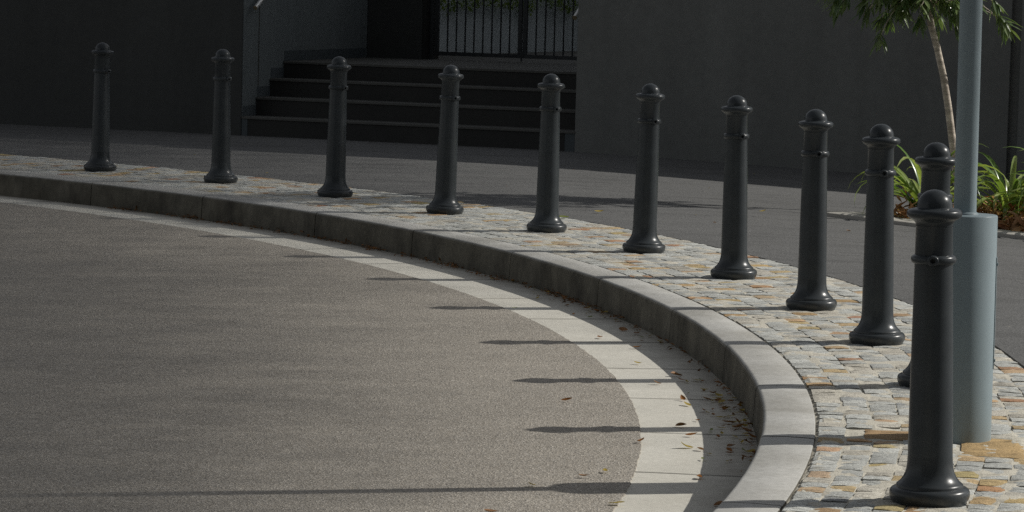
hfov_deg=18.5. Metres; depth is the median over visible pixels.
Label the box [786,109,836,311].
bollard
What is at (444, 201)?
bollard
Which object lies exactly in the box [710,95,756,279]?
bollard
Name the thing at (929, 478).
bollard
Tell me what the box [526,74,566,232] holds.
bollard
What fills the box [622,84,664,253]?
bollard
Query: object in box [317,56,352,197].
bollard
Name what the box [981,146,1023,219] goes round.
strap leaf plant
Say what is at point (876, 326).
bollard
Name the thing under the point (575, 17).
handrail
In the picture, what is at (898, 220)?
bed edging
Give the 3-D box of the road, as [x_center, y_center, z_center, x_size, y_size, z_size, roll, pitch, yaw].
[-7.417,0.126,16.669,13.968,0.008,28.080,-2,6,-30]
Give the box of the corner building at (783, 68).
[574,0,1023,184]
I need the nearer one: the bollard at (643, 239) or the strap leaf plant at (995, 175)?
the bollard at (643, 239)
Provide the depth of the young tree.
23.32 m
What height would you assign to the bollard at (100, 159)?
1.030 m
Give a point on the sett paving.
(816, 480)
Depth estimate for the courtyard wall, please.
35.58 m
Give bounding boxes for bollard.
[84,42,116,171]
[204,49,237,183]
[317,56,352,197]
[426,65,463,214]
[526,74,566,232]
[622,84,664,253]
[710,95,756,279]
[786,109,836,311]
[849,124,904,346]
[889,189,969,507]
[897,142,954,387]
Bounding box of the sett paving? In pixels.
[0,154,1023,511]
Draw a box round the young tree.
[815,0,1021,183]
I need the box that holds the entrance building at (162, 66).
[0,0,437,134]
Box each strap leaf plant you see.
[848,143,1009,211]
[951,152,1023,219]
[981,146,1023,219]
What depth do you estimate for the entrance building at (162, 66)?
30.56 m
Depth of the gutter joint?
14.56 m
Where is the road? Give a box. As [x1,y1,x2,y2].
[0,202,641,511]
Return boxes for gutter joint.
[20,201,755,476]
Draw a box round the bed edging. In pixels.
[827,211,1023,239]
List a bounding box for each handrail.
[253,0,263,9]
[572,9,577,19]
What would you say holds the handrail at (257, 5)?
attached to the entrance building at (162, 66)
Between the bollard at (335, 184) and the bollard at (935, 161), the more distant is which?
the bollard at (335, 184)
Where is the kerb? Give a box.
[0,169,815,511]
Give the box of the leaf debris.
[108,205,756,471]
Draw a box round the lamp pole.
[953,0,997,444]
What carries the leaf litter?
on the soil
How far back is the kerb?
17.32 m
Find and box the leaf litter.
[894,186,1023,231]
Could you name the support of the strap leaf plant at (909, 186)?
in the soil
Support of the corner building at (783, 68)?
on the ground
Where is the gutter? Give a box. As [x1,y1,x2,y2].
[0,196,757,511]
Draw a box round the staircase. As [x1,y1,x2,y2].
[242,48,576,151]
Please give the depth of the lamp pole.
11.32 m
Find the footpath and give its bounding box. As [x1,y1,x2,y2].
[0,124,1023,367]
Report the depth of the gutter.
14.37 m
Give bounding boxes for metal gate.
[429,0,576,61]
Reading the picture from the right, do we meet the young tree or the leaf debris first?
the young tree
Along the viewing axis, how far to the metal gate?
32.24 m
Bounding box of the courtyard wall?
[439,0,578,52]
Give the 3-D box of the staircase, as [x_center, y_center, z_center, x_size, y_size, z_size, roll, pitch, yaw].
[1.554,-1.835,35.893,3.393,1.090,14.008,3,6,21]
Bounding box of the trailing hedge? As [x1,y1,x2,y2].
[440,0,577,16]
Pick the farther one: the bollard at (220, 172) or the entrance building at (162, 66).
the entrance building at (162, 66)
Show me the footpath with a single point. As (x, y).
(506, 178)
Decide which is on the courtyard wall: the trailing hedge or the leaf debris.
the trailing hedge

